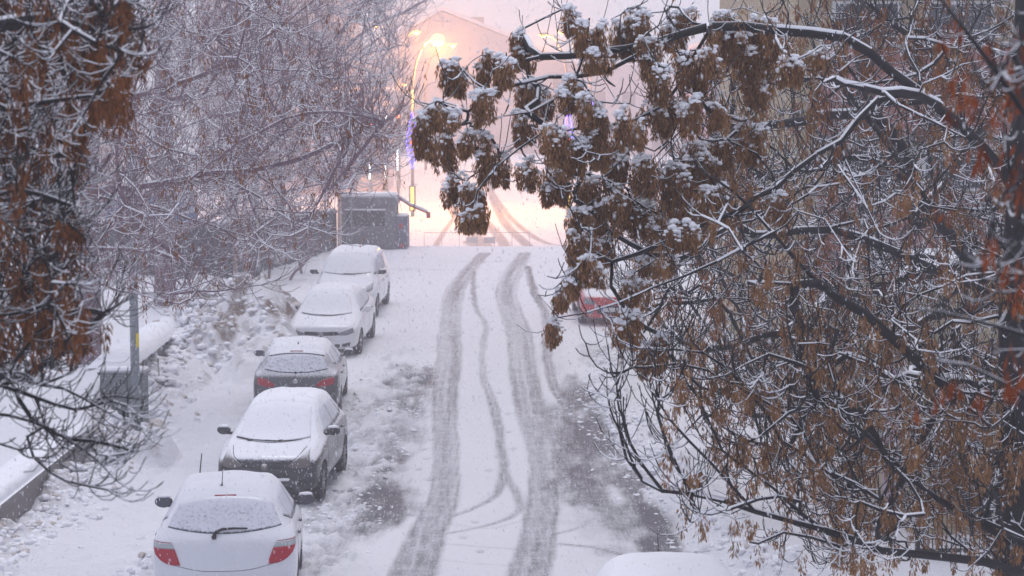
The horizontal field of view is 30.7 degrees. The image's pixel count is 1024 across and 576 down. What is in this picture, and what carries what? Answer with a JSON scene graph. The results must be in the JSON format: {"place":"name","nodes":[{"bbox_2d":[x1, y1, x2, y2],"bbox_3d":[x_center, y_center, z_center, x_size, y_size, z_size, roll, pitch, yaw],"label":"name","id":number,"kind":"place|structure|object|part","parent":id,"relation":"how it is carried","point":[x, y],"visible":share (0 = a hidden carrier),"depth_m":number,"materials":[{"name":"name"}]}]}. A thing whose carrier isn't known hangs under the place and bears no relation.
{"place":"outdoors","nodes":[
{"label":"outdoors","id":0,"kind":"place"},
{"bbox_2d":[0,222,217,522],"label":"yard","id":1,"kind":"structure","parent":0,"point":[8,430],"depth_m":36.28,"materials":[{"name":"white snow"}]},
{"bbox_2d":[0,420,94,521],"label":"garden wall","id":2,"kind":"structure","parent":1,"relation":"on","point":[33,481],"depth_m":29.14,"materials":[{"name":"concrete"}]},
{"bbox_2d":[0,0,180,501],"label":"ash tree","id":3,"kind":"object","parent":1,"relation":"on","point":[101,58],"visible":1,"depth_m":6.91,"materials":[{"name":"brown plant"}]},
{"bbox_2d":[97,366,149,422],"bbox_3d":[-7.580,2.217,36.462,0.920,1.345,0.522,0,5,4],"label":"utility cabinet","id":4,"kind":"object","parent":1,"relation":"on","point":[110,371],"visible":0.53,"depth_m":36.22,"materials":[{"name":"metal"}]},
{"bbox_3d":[-7.811,2.270,36.246,0.385,1.040,0.040,0,5,4],"label":"door","id":5,"kind":"part","parent":4,"relation":"part of","materials":[{"name":"metal"}]},
{"bbox_3d":[-7.399,2.272,36.225,0.385,1.040,0.014,0,5,4],"label":"door","id":6,"kind":"part","parent":4,"relation":"part of","materials":[{"name":"metal"}]},
{"bbox_2d":[87,317,176,367],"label":"retaining wall","id":7,"kind":"structure","parent":1,"relation":"on","point":[167,331],"depth_m":41.21,"materials":[{"name":"concrete"}]},
{"bbox_2d":[105,188,196,221],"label":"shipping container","id":8,"kind":"object","parent":1,"relation":"on","point":[192,214],"visible":0.02,"depth_m":70.81,"materials":[{"name":"grey metal"}]},
{"bbox_2d":[100,219,209,277],"bbox_3d":[-11.440,-0.853,58.288,4.000,2.600,0.100,0,5,0],"label":"panel fence","id":9,"kind":"object","parent":1,"relation":"on","point":[192,234],"visible":0.1,"depth_m":58.23,"materials":[{"name":"grey metal"}]},
{"bbox_2d":[0,0,444,411],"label":"bare tree","id":10,"kind":"object","parent":1,"relation":"on","point":[218,175],"visible":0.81,"depth_m":20.68,"materials":[{"name":"grey plant"}]},
{"bbox_2d":[64,0,431,364],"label":"bare tree","id":11,"kind":"object","parent":1,"relation":"on","point":[98,348],"visible":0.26,"depth_m":37.25,"materials":[{"name":"grey plant"}]},
{"bbox_2d":[137,0,425,306],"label":"bare tree","id":12,"kind":"object","parent":1,"relation":"on","point":[159,303],"visible":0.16,"depth_m":50.87,"materials":[{"name":"grey plant"}]},
{"bbox_2d":[199,0,450,217],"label":"bare tree","id":13,"kind":"object","parent":1,"relation":"on","point":[405,11],"visible":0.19,"depth_m":67.38,"materials":[{"name":"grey plant"}]},
{"bbox_2d":[0,246,387,575],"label":"pavement","id":14,"kind":"structure","parent":0,"point":[141,518],"depth_m":33.89,"materials":[{"name":"white snow"}]},
{"bbox_2d":[127,3,140,430],"bbox_3d":[-7.180,-2.415,35.128,0.264,11.000,0.264,0,5,0],"label":"utility pole","id":15,"kind":"object","parent":14,"relation":"on","point":[134,356],"visible":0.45,"depth_m":35.38,"materials":[{"name":"grey metal"}]},
{"bbox_2d":[232,210,236,276],"bbox_3d":[-8.966,-1.399,60.237,0.171,3.080,0.180,0,5,0],"label":"post","id":16,"kind":"object","parent":14,"relation":"on","point":[235,266],"visible":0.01,"depth_m":60.23,"materials":[{"name":"grey metal"}]},
{"bbox_2d":[243,196,248,273],"bbox_3d":[-8.700,-1.472,60.890,0.171,3.080,0.180,0,5,0],"label":"post","id":17,"kind":"object","parent":14,"relation":"on","point":[246,269],"visible":0.16,"depth_m":60.86,"materials":[{"name":"grey metal"}]},
{"bbox_2d":[217,199,283,279],"bbox_3d":[-8.527,-1.540,59.126,2.677,3.191,2.614,0,5,0],"label":"bare bush","id":18,"kind":"object","parent":14,"relation":"on","point":[233,251],"visible":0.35,"depth_m":59.00,"materials":[{"name":"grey plant"}]},
{"bbox_2d":[250,0,260,276],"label":"utility pole","id":19,"kind":"object","parent":14,"relation":"on","point":[259,269],"visible":0.08,"depth_m":60.78,"materials":[{"name":"grey"}]},
{"bbox_2d":[210,208,336,278],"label":"panel fence","id":20,"kind":"object","parent":14,"relation":"on","point":[289,260],"visible":0.17,"depth_m":65.88,"materials":[{"name":"grey metal"}]},
{"bbox_2d":[245,193,302,278],"bbox_3d":[-7.856,-1.571,60.262,2.368,3.156,2.392,3,6,31],"label":"bare bush","id":21,"kind":"object","parent":14,"relation":"on","point":[272,253],"visible":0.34,"depth_m":60.43,"materials":[{"name":"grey plant"}]},
{"bbox_2d":[251,193,322,279],"bbox_3d":[-7.419,-1.720,61.756,3.069,3.149,2.451,4,7,37],"label":"bare bush","id":22,"kind":"object","parent":14,"relation":"on","point":[308,255],"visible":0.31,"depth_m":61.84,"materials":[{"name":"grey plant"}]},
{"bbox_2d":[271,195,342,273],"bbox_3d":[-7.225,-1.917,63.969,2.807,3.050,1.949,2,6,17],"label":"bare bush","id":23,"kind":"object","parent":14,"relation":"on","point":[301,271],"visible":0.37,"depth_m":63.82,"materials":[{"name":"grey plant"}]},
{"bbox_2d":[322,159,353,244],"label":"sign board","id":24,"kind":"object","parent":14,"relation":"on","point":[350,197],"visible":0.06,"depth_m":72.34,"materials":[{"name":"grey metal"}]},
{"bbox_2d":[337,189,341,245],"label":"post","id":25,"kind":"object","parent":14,"relation":"on","point":[339,220],"visible":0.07,"depth_m":71.83,"materials":[{"name":"grey metal"}]},
{"bbox_2d":[341,192,408,249],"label":"kiosk","id":26,"kind":"object","parent":14,"relation":"on","point":[381,218],"visible":0.69,"depth_m":73.33,"materials":[{"name":"grey metal"}]},
{"bbox_2d":[0,272,825,575],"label":"snow lumps","id":27,"kind":"object","parent":14,"relation":"on","point":[180,336],"visible":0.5,"depth_m":34.50,"materials":[{"name":"white snow"}]},
{"bbox_2d":[370,124,372,190],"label":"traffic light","id":28,"kind":"object","parent":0,"point":[371,169],"visible":0.04,"depth_m":118.03,"materials":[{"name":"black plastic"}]},
{"bbox_2d":[75,139,678,245],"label":"road","id":29,"kind":"structure","parent":0,"point":[528,207],"depth_m":115.21,"materials":[{"name":"white snow"}]},
{"bbox_2d":[0,0,122,218],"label":"apartment building","id":30,"kind":"structure","parent":29,"relation":"on","point":[34,134],"depth_m":76.70,"materials":[{"name":"white"}]},
{"bbox_2d":[18,110,45,145],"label":"window","id":31,"kind":"structure","parent":30,"relation":"in","point":[33,134],"depth_m":76.47,"materials":[{"name":"white"}]},
{"bbox_2d":[197,0,360,176],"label":"apartment building","id":32,"kind":"structure","parent":29,"relation":"on","point":[311,17],"depth_m":142.31,"materials":[{"name":"white"}]},
{"bbox_2d":[204,103,222,124],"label":"window","id":33,"kind":"structure","parent":32,"relation":"in","point":[214,103],"depth_m":142.65,"materials":[{"name":"white"}]},
{"bbox_2d":[323,21,342,42],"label":"window","id":34,"kind":"structure","parent":32,"relation":"in","point":[332,21],"depth_m":142.06,"materials":[{"name":"white glass"}]},
{"bbox_2d":[249,87,394,192],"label":"apartment building","id":35,"kind":"structure","parent":29,"relation":"on","point":[375,187],"depth_m":127.81,"materials":[{"name":"white"}]},
{"bbox_2d":[298,160,316,181],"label":"window","id":36,"kind":"structure","parent":35,"relation":"in","point":[308,160],"depth_m":127.75,"materials":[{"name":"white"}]},
{"bbox_2d":[365,159,383,181],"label":"window","id":37,"kind":"structure","parent":35,"relation":"in","point":[374,178],"depth_m":127.78,"materials":[{"name":"pink"}]},
{"bbox_2d":[256,0,432,212],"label":"bare tree","id":38,"kind":"object","parent":29,"relation":"on","point":[402,24],"visible":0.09,"depth_m":91.29,"materials":[{"name":"grey plant"}]},
{"bbox_2d":[353,23,373,191],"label":"street lamp","id":39,"kind":"object","parent":29,"relation":"on","point":[353,91],"visible":0.03,"depth_m":124.62,"materials":[{"name":"grey metal"}]},
{"bbox_2d":[397,149,398,191],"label":"light bar","id":40,"kind":"object","parent":29,"relation":"on","point":[398,173],"visible":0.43,"depth_m":121.81,"materials":[{"name":"white"}]},
{"bbox_2d":[397,29,421,187],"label":"street lamp","id":41,"kind":"object","parent":29,"relation":"on","point":[415,31],"visible":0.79,"depth_m":132.16,"materials":[{"name":"yellow"}]},
{"bbox_2d":[406,34,443,215],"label":"street lamp","id":42,"kind":"object","parent":29,"relation":"on","point":[437,39],"visible":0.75,"depth_m":110.87,"materials":[{"name":"yellow"}]},
{"bbox_2d":[424,43,456,169],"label":"street lamp","id":43,"kind":"object","parent":29,"relation":"on","point":[425,99],"visible":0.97,"depth_m":150.06,"materials":[{"name":"brown"}]},
{"bbox_2d":[361,6,578,153],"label":"gabled house","id":44,"kind":"structure","parent":29,"relation":"on","point":[474,42],"depth_m":188.15,"materials":[{"name":"painted plaster"},{"name":"snow"}]},
{"bbox_2d":[401,132,414,147],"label":"window","id":45,"kind":"structure","parent":44,"relation":"in","point":[404,137],"depth_m":188.80,"materials":[{"name":"pink"}]},
{"bbox_2d":[401,105,415,120],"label":"window","id":46,"kind":"structure","parent":44,"relation":"in","point":[406,119],"depth_m":188.52,"materials":[{"name":"pink"}]},
{"bbox_2d":[401,77,415,93],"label":"window","id":47,"kind":"structure","parent":44,"relation":"in","point":[408,80],"depth_m":188.25,"materials":[{"name":"pink"}]},
{"bbox_2d":[552,79,564,93],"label":"window","id":48,"kind":"structure","parent":44,"relation":"in","point":[554,81],"depth_m":188.25,"materials":[{"name":"pink"}]},
{"bbox_2d":[552,105,565,120],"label":"window","id":49,"kind":"structure","parent":44,"relation":"in","point":[562,117],"depth_m":188.57,"materials":[{"name":"pink"}]},
{"bbox_2d":[424,232,529,245],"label":"guard rail","id":50,"kind":"object","parent":29,"relation":"on","point":[487,239],"visible":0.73,"depth_m":95.50,"materials":[{"name":"beige"}]},
{"bbox_2d":[538,33,572,213],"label":"street lamp","id":51,"kind":"object","parent":29,"relation":"on","point":[566,71],"visible":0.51,"depth_m":111.99,"materials":[{"name":"grey"}]},
{"bbox_2d":[558,30,592,167],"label":"street lamp","id":52,"kind":"object","parent":29,"relation":"on","point":[590,79],"visible":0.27,"depth_m":137.37,"materials":[{"name":"grey"}]},
{"bbox_2d":[578,62,685,155],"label":"house","id":53,"kind":"structure","parent":29,"relation":"on","point":[605,94],"depth_m":178.22,"materials":[{"name":"white"}]},
{"bbox_2d":[592,91,606,107],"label":"window","id":54,"kind":"structure","parent":53,"relation":"in","point":[601,96],"depth_m":178.18,"materials":[{"name":"pink"}]},
{"bbox_2d":[621,91,636,107],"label":"window","id":55,"kind":"structure","parent":53,"relation":"in","point":[627,94],"depth_m":178.23,"materials":[{"name":"pink"}]},
{"bbox_2d":[651,135,665,149],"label":"window","id":56,"kind":"structure","parent":53,"relation":"in","point":[656,144],"depth_m":178.62,"materials":[{"name":"pink"}]},
{"bbox_2d":[686,40,718,242],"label":"apartment building","id":57,"kind":"structure","parent":29,"relation":"on","point":[693,46],"depth_m":89.54,"materials":[{"name":"white"}]},
{"bbox_2d":[712,81,718,107],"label":"window","id":58,"kind":"structure","parent":57,"relation":"in","point":[716,98],"depth_m":86.50,"materials":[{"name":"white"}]},
{"bbox_2d":[384,114,388,191],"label":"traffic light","id":59,"kind":"object","parent":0,"point":[386,160],"visible":0.11,"depth_m":123.16,"materials":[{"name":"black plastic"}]},
{"bbox_2d":[396,113,400,193],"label":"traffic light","id":60,"kind":"object","parent":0,"point":[399,149],"visible":0.45,"depth_m":126.92,"materials":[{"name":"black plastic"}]},
{"bbox_2d":[123,0,719,138],"label":"sky","id":61,"kind":"structure","parent":0,"point":[467,8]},
{"bbox_2d":[134,246,737,575],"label":"road","id":62,"kind":"structure","parent":0,"point":[569,520],"depth_m":35.18,"materials":[{"name":"white snow"}]},
{"bbox_2d":[153,453,314,575],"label":"parked car","id":63,"kind":"object","parent":62,"relation":"on","point":[224,545],"visible":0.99,"depth_m":21.81,"materials":[{"name":"white paint"}]},
{"bbox_3d":[-4.066,2.637,22.185,0.205,0.300,0.400,-1,2,-5],"label":"side window","id":64,"kind":"part","parent":63,"relation":"part of","materials":[{"name":"grey glass"}]},
{"bbox_3d":[-4.134,2.630,22.732,0.226,0.370,0.820,-1,2,-5],"label":"side window","id":65,"kind":"part","parent":63,"relation":"part of","materials":[{"name":"grey glass"}]},
{"bbox_3d":[-3.372,2.670,21.887,1.324,0.371,0.404,-1,2,-5],"label":"rear window","id":66,"kind":"part","parent":63,"relation":"part of","materials":[{"name":"grey glass"}]},
{"bbox_3d":[-2.747,2.625,22.312,0.205,0.300,0.400,-1,2,-5],"label":"side window","id":67,"kind":"part","parent":63,"relation":"part of","materials":[{"name":"grey glass"}]},
{"bbox_3d":[-2.784,2.617,22.861,0.226,0.370,0.820,-1,2,-5],"label":"side window","id":68,"kind":"part","parent":63,"relation":"part of","materials":[{"name":"grey glass"}]},
{"bbox_3d":[-2.897,2.593,23.815,0.265,0.400,0.940,-1,2,-5],"label":"side window","id":69,"kind":"part","parent":63,"relation":"part of","materials":[{"name":"grey glass"}]},
{"bbox_2d":[217,382,347,499],"bbox_3d":[-3.828,2.548,31.448,2.050,1.570,4.088,0,5,2],"label":"parked car","id":70,"kind":"object","parent":62,"relation":"on","point":[241,443],"visible":0.93,"depth_m":30.46,"materials":[{"name":"grey paint"}]},
{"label":"side window","id":71,"kind":"part","parent":70,"relation":"part of","materials":[{"name":"grey glass"}]},
{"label":"side window","id":72,"kind":"part","parent":70,"relation":"part of","materials":[{"name":"grey glass"}]},
{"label":"side window","id":73,"kind":"part","parent":70,"relation":"part of","materials":[{"name":"grey glass"}]},
{"bbox_2d":[253,336,353,409],"bbox_3d":[-4.453,1.726,39.569,2.150,1.558,4.329,0,7,-2],"label":"parked car","id":74,"kind":"object","parent":62,"relation":"on","point":[322,360],"visible":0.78,"depth_m":37.82,"materials":[{"name":"grey paint"}]},
{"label":"rear window","id":75,"kind":"part","parent":74,"relation":"part of","materials":[{"name":"grey glass"}]},
{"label":"side window","id":76,"kind":"part","parent":74,"relation":"part of","materials":[{"name":"grey glass"}]},
{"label":"side window","id":77,"kind":"part","parent":74,"relation":"part of","materials":[{"name":"grey glass"}]},
{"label":"side window","id":78,"kind":"part","parent":74,"relation":"part of","materials":[{"name":"grey glass"}]},
{"bbox_2d":[290,282,374,353],"bbox_3d":[-4.581,0.709,47.671,2.170,1.522,4.279,0,7,2],"label":"parked car","id":79,"kind":"object","parent":62,"relation":"on","point":[359,294],"visible":0.78,"depth_m":46.62,"materials":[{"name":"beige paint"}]},
{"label":"side window","id":80,"kind":"part","parent":79,"relation":"part of","materials":[{"name":"grey glass"}]},
{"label":"side window","id":81,"kind":"part","parent":79,"relation":"part of","materials":[{"name":"grey glass"}]},
{"bbox_2d":[310,244,390,315],"bbox_3d":[-4.652,-0.364,54.336,2.210,2.002,4.428,0,7,2],"label":"parked car","id":82,"kind":"object","parent":62,"relation":"on","point":[365,263],"visible":0.55,"depth_m":53.55,"materials":[{"name":"white paint"}]},
{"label":"side window","id":83,"kind":"part","parent":82,"relation":"part of","materials":[{"name":"grey glass"}]},
{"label":"side window","id":84,"kind":"part","parent":82,"relation":"part of","materials":[{"name":"grey glass"}]},
{"bbox_2d":[397,193,429,217],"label":"barrier arm","id":85,"kind":"object","parent":62,"relation":"on","point":[417,207],"visible":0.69,"depth_m":74.42},
{"bbox_2d":[572,262,641,322],"bbox_3d":[2.631,0.048,52.837,2.050,1.544,3.929,0,7,-2],"label":"parked car","id":86,"kind":"object","parent":62,"relation":"on","point":[597,297],"visible":0.23,"depth_m":51.10,"materials":[{"name":"red paint"}]},
{"bbox_2d":[597,530,731,575],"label":"parked car","id":87,"kind":"object","parent":62,"relation":"on","point":[706,565],"visible":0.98,"depth_m":17.26,"materials":[{"name":"silver metal"}]},
{"bbox_2d":[899,0,1023,426],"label":"ash tree","id":88,"kind":"object","parent":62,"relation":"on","point":[1010,96],"visible":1,"depth_m":4.24,"materials":[{"name":"brown plant"}]},
{"bbox_2d":[0,0,1023,575],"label":"falling snow","id":89,"kind":"structure","parent":0,"point":[470,296],"depth_m":13.94,"materials":[{"name":"white snow"}]},
{"bbox_2d":[588,241,994,575],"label":"pavement","id":90,"kind":"structure","parent":0,"point":[903,569],"depth_m":30.27,"materials":[{"name":"white snow"}]},
{"bbox_2d":[390,0,1023,575],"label":"ash tree","id":91,"kind":"object","parent":90,"relation":"on","point":[604,156],"visible":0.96,"depth_m":12.00,"materials":[{"name":"brown plant"}]},
{"bbox_2d":[602,0,1006,474],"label":"ash tree","id":92,"kind":"object","parent":90,"relation":"on","point":[860,144],"visible":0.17,"depth_m":26.26,"materials":[{"name":"brown plant"}]},
{"bbox_2d":[603,0,1014,573],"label":"ash tree","id":93,"kind":"object","parent":90,"relation":"on","point":[904,158],"visible":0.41,"depth_m":16.79,"materials":[{"name":"brown plant"}]},
{"bbox_2d":[717,0,1014,405],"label":"apartment building","id":94,"kind":"structure","parent":90,"relation":"on","point":[803,4],"depth_m":38.13,"materials":[{"name":"concrete"}]},
{"bbox_2d":[829,146,895,190],"bbox_3d":[7.230,-2.452,38.305,1.400,0.920,0.062,0,5,0],"label":"window","id":95,"kind":"structure","parent":94,"relation":"in","point":[846,146],"depth_m":38.28,"materials":[{"name":"white"}]},
{"bbox_2d":[832,1,900,46],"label":"window","id":96,"kind":"structure","parent":94,"relation":"in","point":[835,6],"depth_m":37.97,"materials":[{"name":"white"}]},
{"bbox_2d":[922,146,989,190],"bbox_3d":[9.130,-2.452,38.305,1.400,0.920,0.062,0,5,0],"label":"window","id":97,"kind":"structure","parent":94,"relation":"in","point":[924,166],"depth_m":38.29,"materials":[{"name":"white glass"}]},
{"bbox_2d":[925,1,993,46],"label":"window","id":98,"kind":"structure","parent":94,"relation":"in","point":[933,13],"depth_m":37.98,"materials":[{"name":"white"}]},
{"bbox_2d":[847,248,997,534],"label":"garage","id":99,"kind":"structure","parent":90,"relation":"on","point":[881,475],"depth_m":26.81,"materials":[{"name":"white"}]},
{"bbox_2d":[882,364,901,507],"bbox_3d":[5.733,2.233,28.100,0.027,2.100,1.200,0,5,0],"label":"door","id":100,"kind":"structure","parent":99,"relation":"in","point":[883,488],"depth_m":28.24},
{"bbox_2d":[915,457,991,556],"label":"metal gate","id":101,"kind":"structure","parent":90,"relation":"on","point":[958,550],"depth_m":25.10,"materials":[{"name":"black"}]}
]}

